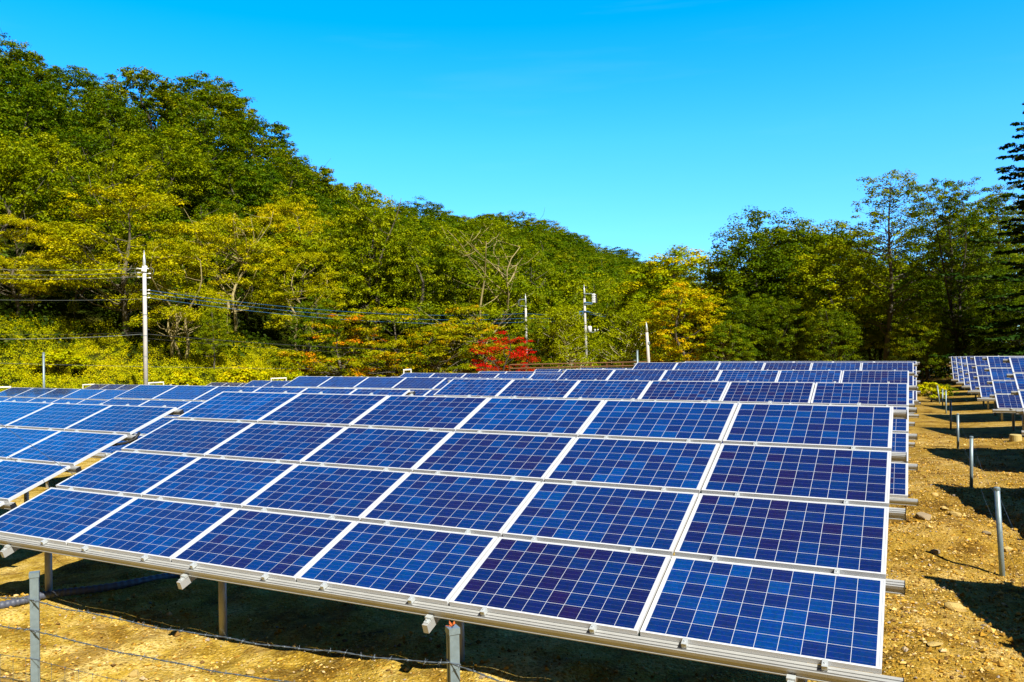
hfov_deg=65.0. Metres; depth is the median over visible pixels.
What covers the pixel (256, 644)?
barbed wire
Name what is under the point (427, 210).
forest tree
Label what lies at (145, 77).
forest tree
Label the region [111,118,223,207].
forest tree
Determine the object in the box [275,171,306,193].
forest tree
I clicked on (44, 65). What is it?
forest tree
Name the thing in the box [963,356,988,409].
solar array
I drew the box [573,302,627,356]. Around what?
forest tree
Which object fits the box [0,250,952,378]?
undergrowth
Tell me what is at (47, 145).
forest tree
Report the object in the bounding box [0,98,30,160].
forest tree
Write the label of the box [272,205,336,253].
forest tree
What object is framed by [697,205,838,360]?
broadleaf tree
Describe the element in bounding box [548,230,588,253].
forest tree
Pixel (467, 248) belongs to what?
forest tree
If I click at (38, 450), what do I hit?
loose wire
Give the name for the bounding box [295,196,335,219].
forest tree
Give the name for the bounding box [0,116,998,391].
hill
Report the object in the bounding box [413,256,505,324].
forest tree
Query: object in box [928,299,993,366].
broadleaf tree
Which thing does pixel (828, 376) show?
solar array
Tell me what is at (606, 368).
solar array
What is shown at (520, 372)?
solar array
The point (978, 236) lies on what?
broadleaf tree
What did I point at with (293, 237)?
forest tree
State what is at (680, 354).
broadleaf tree
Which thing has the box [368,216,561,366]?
bare limbed tree
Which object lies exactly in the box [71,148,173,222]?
forest tree
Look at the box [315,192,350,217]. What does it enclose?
forest tree
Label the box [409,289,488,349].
forest tree
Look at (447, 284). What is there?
broadleaf tree
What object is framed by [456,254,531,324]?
forest tree
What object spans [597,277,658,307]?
forest tree
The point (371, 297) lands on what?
forest tree
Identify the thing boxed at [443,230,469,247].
forest tree
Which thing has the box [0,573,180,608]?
corrugated pipe
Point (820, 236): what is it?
broadleaf tree
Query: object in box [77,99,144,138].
forest tree
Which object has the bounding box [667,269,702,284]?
forest tree
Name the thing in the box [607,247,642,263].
forest tree
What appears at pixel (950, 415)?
fence post
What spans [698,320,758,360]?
broadleaf tree
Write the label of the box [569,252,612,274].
forest tree
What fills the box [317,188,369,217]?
forest tree
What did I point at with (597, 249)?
forest tree
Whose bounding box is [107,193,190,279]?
forest tree
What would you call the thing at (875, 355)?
broadleaf tree
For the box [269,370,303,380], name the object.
bush
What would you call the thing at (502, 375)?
solar array
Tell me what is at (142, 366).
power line
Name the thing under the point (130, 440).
cable
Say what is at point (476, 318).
maple tree
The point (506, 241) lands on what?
forest tree
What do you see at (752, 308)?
broadleaf tree
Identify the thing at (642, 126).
sky
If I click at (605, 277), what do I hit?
forest tree
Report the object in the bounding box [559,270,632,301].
forest tree
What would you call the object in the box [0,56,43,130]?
forest tree
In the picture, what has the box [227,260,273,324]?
broadleaf tree
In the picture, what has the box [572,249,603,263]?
forest tree
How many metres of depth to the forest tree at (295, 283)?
108.77 m
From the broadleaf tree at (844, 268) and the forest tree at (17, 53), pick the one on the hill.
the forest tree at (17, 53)
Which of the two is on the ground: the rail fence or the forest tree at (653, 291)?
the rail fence
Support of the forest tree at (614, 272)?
on the hill
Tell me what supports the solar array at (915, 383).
on the ground
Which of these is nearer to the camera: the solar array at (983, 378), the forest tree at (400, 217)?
the solar array at (983, 378)
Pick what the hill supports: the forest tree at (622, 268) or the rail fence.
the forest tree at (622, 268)
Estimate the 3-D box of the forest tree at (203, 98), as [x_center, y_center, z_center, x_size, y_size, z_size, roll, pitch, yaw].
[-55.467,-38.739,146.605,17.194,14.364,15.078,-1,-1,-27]
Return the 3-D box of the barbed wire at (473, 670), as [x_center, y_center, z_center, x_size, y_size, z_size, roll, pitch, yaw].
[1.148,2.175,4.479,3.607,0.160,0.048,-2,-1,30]
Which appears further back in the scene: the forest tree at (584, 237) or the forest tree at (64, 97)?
the forest tree at (584, 237)
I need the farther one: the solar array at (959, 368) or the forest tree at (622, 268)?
the forest tree at (622, 268)
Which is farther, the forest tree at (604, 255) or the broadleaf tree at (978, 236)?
the forest tree at (604, 255)
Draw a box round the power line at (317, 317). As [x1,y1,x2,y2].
[154,298,515,323]
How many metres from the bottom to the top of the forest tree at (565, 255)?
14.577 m
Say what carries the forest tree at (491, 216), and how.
on the hill
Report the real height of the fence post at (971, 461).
1.319 m
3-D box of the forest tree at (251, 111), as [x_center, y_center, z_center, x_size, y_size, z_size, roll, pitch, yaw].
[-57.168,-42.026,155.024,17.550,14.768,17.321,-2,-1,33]
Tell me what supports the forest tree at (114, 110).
on the hill
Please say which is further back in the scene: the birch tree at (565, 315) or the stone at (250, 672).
the birch tree at (565, 315)
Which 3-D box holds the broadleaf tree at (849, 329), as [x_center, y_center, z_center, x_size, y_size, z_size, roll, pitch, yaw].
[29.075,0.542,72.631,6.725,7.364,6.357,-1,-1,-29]
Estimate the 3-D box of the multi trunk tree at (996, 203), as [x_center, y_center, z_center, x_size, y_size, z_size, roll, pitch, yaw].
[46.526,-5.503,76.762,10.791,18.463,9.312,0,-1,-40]
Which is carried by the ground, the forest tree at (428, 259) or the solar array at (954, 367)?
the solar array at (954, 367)
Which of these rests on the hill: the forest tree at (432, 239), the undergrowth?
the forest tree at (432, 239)
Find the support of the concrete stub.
on the ground
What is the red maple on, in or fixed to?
on the hill
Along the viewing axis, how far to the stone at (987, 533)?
11.64 m
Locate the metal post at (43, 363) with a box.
[42,352,44,387]
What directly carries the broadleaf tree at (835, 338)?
on the ground
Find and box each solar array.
[0,387,127,404]
[0,390,906,681]
[0,400,183,509]
[45,384,414,487]
[85,384,137,389]
[206,383,246,386]
[242,380,289,386]
[282,376,531,395]
[400,373,561,379]
[433,378,917,505]
[478,371,561,373]
[534,369,631,371]
[557,368,914,446]
[580,368,632,368]
[632,362,918,417]
[682,361,920,404]
[949,356,965,389]
[953,356,971,394]
[958,356,979,398]
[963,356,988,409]
[970,356,1002,421]
[982,355,1023,436]
[1003,358,1023,434]
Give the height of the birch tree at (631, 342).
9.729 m
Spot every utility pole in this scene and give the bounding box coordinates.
[136,252,150,384]
[517,294,527,366]
[579,287,598,365]
[645,322,649,362]
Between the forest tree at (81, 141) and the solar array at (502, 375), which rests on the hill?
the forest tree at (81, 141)
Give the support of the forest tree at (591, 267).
on the hill
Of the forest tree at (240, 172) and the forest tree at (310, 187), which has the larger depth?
the forest tree at (310, 187)
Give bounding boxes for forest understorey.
[0,92,693,368]
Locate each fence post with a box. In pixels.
[29,570,40,681]
[445,624,460,681]
[945,390,946,413]
[949,401,951,429]
[956,413,958,448]
[969,436,972,487]
[994,487,1004,575]
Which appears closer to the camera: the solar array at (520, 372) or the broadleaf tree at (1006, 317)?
the solar array at (520, 372)
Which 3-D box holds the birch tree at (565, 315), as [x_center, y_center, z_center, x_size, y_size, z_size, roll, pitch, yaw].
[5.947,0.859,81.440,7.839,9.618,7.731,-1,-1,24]
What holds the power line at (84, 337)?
attached to the utility pole at (144, 268)
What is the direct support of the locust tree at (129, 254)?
on the hill
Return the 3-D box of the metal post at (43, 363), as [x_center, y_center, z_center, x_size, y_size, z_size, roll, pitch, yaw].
[-28.148,3.106,48.348,0.142,4.854,0.150,-2,-1,27]
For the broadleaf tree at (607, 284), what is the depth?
116.23 m
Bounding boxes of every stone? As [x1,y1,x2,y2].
[128,669,139,676]
[246,670,254,674]
[915,512,930,519]
[927,641,942,646]
[930,549,939,553]
[944,602,965,611]
[948,512,961,517]
[982,531,990,535]
[1004,546,1012,551]
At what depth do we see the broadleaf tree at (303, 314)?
84.65 m
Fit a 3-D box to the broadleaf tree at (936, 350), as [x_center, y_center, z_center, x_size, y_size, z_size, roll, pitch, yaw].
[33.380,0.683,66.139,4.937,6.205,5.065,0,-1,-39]
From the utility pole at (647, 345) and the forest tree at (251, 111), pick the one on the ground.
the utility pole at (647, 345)
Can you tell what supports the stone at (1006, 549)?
on the ground
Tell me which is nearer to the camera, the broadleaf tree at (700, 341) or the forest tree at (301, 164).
the broadleaf tree at (700, 341)
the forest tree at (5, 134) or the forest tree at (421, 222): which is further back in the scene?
the forest tree at (421, 222)
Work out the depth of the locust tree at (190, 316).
76.65 m
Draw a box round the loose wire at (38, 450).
[0,423,74,475]
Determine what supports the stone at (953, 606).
on the ground
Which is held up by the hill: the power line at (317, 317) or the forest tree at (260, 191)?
the forest tree at (260, 191)
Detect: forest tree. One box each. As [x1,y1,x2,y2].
[0,28,58,92]
[0,50,61,93]
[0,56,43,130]
[0,86,82,162]
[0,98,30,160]
[0,126,19,194]
[0,131,64,237]
[6,132,90,222]
[20,83,82,133]
[32,164,121,247]
[34,126,119,188]
[35,65,108,118]
[70,89,152,158]
[71,76,137,120]
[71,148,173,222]
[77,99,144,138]
[83,121,153,186]
[100,65,185,136]
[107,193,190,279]
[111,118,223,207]
[137,91,189,127]
[139,123,212,193]
[153,93,250,178]
[157,88,253,151]
[159,70,249,119]
[175,208,264,281]
[184,83,263,159]
[185,159,278,221]
[187,198,258,258]
[213,156,288,208]
[219,118,298,165]
[230,136,297,184]
[231,164,287,198]
[242,223,349,309]
[247,147,327,218]
[248,182,323,271]
[259,233,307,275]
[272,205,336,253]
[274,156,313,183]
[275,163,347,209]
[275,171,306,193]
[282,247,360,318]
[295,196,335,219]
[296,214,381,313]
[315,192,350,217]
[316,215,372,255]
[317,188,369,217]
[331,183,364,204]
[332,216,375,259]
[338,256,417,332]
[345,246,426,347]
[346,182,402,214]
[348,224,430,271]
[351,208,405,234]
[387,205,422,220]
[388,195,452,219]
[388,210,439,234]
[400,216,441,246]
[405,248,459,299]
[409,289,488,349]
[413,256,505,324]
[416,248,489,307]
[420,207,453,217]
[420,235,448,259]
[425,214,481,240]
[437,240,502,298]
[443,226,530,256]
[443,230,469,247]
[444,215,482,227]
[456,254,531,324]
[457,220,512,244]
[461,276,551,360]
[469,213,509,228]
[488,209,555,237]
[490,245,538,284]
[493,212,520,229]
[500,270,596,349]
[502,256,567,320]
[509,225,581,254]
[511,260,608,347]
[517,219,574,240]
[518,233,584,257]
[518,243,572,282]
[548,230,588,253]
[551,252,590,271]
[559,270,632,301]
[566,277,652,367]
[568,231,591,247]
[568,257,643,287]
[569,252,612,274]
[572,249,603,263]
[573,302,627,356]
[575,271,624,305]
[576,238,613,258]
[576,246,607,258]
[577,264,627,285]
[593,253,621,262]
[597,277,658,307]
[603,265,634,281]
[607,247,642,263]
[611,254,651,270]
[615,257,637,267]
[641,279,690,313]
[657,289,700,325]
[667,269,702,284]
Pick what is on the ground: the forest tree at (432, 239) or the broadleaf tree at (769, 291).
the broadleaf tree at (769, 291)
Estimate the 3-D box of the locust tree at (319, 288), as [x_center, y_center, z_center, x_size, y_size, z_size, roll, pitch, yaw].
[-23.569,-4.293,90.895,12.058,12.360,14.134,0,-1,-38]
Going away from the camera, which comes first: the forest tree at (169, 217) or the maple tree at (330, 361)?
the maple tree at (330, 361)
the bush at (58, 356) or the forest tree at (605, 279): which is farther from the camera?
the forest tree at (605, 279)
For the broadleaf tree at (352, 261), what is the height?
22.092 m
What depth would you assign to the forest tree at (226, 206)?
107.85 m
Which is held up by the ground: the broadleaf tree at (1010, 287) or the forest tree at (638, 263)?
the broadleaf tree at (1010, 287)
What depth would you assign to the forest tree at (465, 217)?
254.10 m
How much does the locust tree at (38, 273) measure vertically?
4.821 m
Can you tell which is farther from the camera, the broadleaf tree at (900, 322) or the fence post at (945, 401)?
the broadleaf tree at (900, 322)
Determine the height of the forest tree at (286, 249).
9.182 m
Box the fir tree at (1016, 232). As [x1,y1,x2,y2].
[929,103,1023,376]
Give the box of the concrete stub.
[1009,434,1021,441]
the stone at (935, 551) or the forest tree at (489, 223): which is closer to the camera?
the stone at (935, 551)
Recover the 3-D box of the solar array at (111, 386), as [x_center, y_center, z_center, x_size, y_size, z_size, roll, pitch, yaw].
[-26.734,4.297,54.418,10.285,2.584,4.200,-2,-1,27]
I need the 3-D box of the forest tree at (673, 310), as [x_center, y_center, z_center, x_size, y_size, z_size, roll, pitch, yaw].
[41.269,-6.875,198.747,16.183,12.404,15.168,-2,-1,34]
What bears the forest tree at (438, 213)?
on the hill
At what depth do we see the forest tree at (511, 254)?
150.97 m
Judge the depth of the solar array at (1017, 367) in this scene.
19.61 m
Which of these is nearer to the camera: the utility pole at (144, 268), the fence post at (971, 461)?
the fence post at (971, 461)
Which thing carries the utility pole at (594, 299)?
on the ground
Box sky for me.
[0,0,1023,326]
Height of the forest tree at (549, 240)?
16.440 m
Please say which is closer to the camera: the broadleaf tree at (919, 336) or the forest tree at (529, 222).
the broadleaf tree at (919, 336)
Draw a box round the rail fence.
[509,361,669,370]
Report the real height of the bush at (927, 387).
1.454 m
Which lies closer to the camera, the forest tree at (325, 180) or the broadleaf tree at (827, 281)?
the broadleaf tree at (827, 281)
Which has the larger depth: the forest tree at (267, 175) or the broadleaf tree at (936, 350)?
the forest tree at (267, 175)
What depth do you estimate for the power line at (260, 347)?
69.55 m
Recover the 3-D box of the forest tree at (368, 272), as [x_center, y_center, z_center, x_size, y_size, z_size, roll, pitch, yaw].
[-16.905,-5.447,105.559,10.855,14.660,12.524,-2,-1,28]
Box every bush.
[28,349,88,375]
[159,370,203,385]
[214,364,268,382]
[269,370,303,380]
[917,382,952,401]
[932,384,958,395]
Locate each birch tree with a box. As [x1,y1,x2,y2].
[534,303,608,368]
[590,302,669,367]
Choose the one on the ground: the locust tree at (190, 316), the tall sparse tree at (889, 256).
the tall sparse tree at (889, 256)
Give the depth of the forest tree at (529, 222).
270.93 m
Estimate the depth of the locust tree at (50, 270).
84.66 m
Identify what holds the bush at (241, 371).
on the hill
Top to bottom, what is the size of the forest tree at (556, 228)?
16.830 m
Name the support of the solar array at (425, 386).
on the ground
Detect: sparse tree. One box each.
[674,247,712,319]
[830,169,964,360]
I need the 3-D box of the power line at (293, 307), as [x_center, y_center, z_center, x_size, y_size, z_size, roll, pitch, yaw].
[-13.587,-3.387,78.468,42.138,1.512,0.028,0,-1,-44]
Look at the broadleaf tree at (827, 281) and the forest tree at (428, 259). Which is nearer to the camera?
the broadleaf tree at (827, 281)
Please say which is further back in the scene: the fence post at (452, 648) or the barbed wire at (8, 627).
the barbed wire at (8, 627)
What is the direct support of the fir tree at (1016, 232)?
on the ground
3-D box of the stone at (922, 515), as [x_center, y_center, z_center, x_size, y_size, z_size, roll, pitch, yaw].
[6.529,2.788,12.752,0.227,0.132,0.269,6,1,42]
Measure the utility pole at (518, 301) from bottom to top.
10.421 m
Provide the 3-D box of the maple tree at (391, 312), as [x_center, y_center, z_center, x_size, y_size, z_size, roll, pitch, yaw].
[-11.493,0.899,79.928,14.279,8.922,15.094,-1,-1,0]
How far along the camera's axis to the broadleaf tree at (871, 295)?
89.44 m
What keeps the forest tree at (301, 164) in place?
on the hill
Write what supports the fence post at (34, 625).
on the ground
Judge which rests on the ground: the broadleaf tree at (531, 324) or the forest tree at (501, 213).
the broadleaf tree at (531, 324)
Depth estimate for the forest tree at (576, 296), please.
109.23 m
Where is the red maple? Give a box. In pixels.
[468,330,541,371]
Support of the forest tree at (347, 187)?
on the hill
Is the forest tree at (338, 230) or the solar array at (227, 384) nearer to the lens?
the solar array at (227, 384)
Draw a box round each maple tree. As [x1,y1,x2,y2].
[264,312,410,376]
[315,306,465,376]
[372,321,499,372]
[406,303,539,372]
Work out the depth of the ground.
8.65 m
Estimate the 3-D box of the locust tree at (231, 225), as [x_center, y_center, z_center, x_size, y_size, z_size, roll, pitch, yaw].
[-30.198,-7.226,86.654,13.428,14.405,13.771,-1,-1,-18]
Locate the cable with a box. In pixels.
[112,432,140,445]
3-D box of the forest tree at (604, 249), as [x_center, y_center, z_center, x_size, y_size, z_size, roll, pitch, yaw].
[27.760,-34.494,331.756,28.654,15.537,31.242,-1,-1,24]
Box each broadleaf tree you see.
[67,298,80,317]
[190,303,233,369]
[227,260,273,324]
[288,293,343,352]
[320,183,413,344]
[371,214,468,348]
[485,235,563,331]
[512,315,558,369]
[571,278,623,361]
[605,244,740,362]
[638,281,737,362]
[677,276,756,358]
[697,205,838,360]
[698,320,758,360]
[707,293,783,360]
[711,232,841,360]
[735,218,903,360]
[750,296,817,360]
[763,232,896,359]
[783,234,901,360]
[796,306,870,360]
[822,265,890,360]
[827,257,930,360]
[844,296,915,360]
[870,286,941,360]
[884,200,1015,373]
[884,312,951,383]
[887,271,967,378]
[920,204,1023,355]
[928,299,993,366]
[940,258,1023,349]
[985,296,1023,352]
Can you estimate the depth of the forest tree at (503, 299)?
102.48 m
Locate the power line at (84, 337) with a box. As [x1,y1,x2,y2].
[37,334,140,338]
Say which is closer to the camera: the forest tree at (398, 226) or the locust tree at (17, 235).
the locust tree at (17, 235)
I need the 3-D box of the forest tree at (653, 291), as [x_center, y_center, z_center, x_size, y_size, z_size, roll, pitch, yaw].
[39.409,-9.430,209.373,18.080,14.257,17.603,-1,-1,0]
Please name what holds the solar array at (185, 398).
on the ground
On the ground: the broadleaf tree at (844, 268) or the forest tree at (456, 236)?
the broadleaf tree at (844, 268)
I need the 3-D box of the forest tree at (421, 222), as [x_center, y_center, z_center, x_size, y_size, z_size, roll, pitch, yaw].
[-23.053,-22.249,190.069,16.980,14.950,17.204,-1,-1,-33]
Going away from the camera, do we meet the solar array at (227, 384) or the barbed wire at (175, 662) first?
the barbed wire at (175, 662)
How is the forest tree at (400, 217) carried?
on the hill
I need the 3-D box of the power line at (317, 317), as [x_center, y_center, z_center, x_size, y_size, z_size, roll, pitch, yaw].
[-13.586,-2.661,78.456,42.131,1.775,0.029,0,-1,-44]
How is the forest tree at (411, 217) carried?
on the hill
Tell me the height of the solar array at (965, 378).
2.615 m
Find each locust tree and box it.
[0,213,78,316]
[7,268,51,313]
[11,178,218,340]
[35,226,121,303]
[113,232,247,359]
[172,209,296,337]
[234,198,333,310]
[243,251,357,351]
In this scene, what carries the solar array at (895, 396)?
on the ground
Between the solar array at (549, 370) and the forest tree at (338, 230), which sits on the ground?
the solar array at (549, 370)
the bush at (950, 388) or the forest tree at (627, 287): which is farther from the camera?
the forest tree at (627, 287)
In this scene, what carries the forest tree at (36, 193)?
on the hill
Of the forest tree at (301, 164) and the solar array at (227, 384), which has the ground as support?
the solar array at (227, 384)
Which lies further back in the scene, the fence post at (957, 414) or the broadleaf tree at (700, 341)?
the broadleaf tree at (700, 341)
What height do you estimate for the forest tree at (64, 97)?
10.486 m
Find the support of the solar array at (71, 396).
on the ground
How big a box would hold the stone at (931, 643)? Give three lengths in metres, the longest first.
0.158 x 0.117 x 0.031 m
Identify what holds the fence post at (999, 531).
on the ground
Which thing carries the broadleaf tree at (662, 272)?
on the ground
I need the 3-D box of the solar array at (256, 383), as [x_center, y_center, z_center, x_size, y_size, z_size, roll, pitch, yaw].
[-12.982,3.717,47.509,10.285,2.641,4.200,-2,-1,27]
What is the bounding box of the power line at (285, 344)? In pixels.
[149,334,470,350]
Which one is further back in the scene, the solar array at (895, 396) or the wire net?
the solar array at (895, 396)
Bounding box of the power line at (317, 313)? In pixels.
[150,293,520,319]
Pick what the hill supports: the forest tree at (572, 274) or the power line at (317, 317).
the forest tree at (572, 274)
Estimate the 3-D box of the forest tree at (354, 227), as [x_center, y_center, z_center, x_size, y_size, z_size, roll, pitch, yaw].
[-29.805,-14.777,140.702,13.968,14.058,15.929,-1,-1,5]
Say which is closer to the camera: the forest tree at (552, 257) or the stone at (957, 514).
the stone at (957, 514)
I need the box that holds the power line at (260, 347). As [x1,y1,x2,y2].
[148,338,358,352]
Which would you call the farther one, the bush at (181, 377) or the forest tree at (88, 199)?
the forest tree at (88, 199)
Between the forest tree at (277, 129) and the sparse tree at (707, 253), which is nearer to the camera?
the sparse tree at (707, 253)
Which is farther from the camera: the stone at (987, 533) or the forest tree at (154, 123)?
the forest tree at (154, 123)
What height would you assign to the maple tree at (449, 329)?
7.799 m
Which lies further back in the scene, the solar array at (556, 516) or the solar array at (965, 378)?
the solar array at (965, 378)
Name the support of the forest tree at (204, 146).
on the hill
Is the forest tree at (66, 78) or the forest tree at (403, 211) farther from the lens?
the forest tree at (403, 211)
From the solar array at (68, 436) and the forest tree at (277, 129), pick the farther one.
the forest tree at (277, 129)
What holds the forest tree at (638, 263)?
on the hill
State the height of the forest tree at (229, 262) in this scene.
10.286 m
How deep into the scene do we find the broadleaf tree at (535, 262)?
110.34 m
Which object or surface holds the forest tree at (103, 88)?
on the hill
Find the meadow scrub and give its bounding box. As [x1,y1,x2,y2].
[0,311,347,391]
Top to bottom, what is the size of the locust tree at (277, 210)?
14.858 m
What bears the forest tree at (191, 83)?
on the hill
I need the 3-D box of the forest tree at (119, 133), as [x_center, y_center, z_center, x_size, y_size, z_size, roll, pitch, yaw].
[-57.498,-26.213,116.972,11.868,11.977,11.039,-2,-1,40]
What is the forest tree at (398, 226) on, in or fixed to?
on the hill
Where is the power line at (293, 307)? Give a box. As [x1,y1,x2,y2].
[150,290,524,314]
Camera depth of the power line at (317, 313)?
72.15 m
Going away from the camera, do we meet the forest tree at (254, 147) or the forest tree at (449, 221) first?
the forest tree at (254, 147)
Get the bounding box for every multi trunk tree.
[896,176,1017,354]
[939,183,1023,354]
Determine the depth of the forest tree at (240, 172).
115.62 m
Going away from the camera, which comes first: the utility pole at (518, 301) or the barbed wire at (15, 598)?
the barbed wire at (15, 598)
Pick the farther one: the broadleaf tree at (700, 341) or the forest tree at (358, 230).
the forest tree at (358, 230)
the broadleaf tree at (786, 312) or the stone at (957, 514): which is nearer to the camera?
the stone at (957, 514)
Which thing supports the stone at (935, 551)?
on the ground
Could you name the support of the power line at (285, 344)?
attached to the utility pole at (144, 268)
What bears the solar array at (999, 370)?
on the ground
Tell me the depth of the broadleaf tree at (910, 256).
85.56 m
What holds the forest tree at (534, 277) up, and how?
on the hill
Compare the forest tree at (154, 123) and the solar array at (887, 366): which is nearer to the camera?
the solar array at (887, 366)
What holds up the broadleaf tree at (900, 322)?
on the ground
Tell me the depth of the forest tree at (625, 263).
313.95 m
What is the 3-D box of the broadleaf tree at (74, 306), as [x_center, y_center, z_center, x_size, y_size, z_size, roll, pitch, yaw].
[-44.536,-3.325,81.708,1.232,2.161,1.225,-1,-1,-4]
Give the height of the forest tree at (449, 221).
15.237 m
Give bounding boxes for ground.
[0,364,1023,681]
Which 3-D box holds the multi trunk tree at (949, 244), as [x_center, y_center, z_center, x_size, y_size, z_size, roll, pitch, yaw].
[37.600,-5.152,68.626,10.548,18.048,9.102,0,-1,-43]
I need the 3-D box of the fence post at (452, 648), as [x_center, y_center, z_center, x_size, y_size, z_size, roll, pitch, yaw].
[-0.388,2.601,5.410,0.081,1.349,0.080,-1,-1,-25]
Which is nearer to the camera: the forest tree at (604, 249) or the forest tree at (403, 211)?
the forest tree at (403, 211)
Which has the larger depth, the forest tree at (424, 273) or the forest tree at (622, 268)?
the forest tree at (622, 268)
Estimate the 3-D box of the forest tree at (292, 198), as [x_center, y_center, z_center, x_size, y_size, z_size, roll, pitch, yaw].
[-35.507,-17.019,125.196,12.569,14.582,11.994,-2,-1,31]
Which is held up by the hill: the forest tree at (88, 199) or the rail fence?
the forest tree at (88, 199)
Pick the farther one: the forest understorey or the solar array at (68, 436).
the forest understorey
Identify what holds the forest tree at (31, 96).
on the hill
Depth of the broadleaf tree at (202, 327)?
75.52 m
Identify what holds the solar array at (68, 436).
on the ground
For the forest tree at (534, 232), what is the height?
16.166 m
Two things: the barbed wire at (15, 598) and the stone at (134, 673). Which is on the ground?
the stone at (134, 673)
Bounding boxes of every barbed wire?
[0,595,29,600]
[0,626,28,631]
[29,630,290,681]
[30,599,448,665]
[449,663,505,681]
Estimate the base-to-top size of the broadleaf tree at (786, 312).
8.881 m
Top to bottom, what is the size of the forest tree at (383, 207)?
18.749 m
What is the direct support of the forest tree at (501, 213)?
on the hill
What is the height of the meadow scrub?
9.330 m
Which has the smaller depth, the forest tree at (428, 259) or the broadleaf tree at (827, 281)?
the broadleaf tree at (827, 281)
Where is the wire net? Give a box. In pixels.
[0,654,124,681]
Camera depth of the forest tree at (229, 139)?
131.91 m

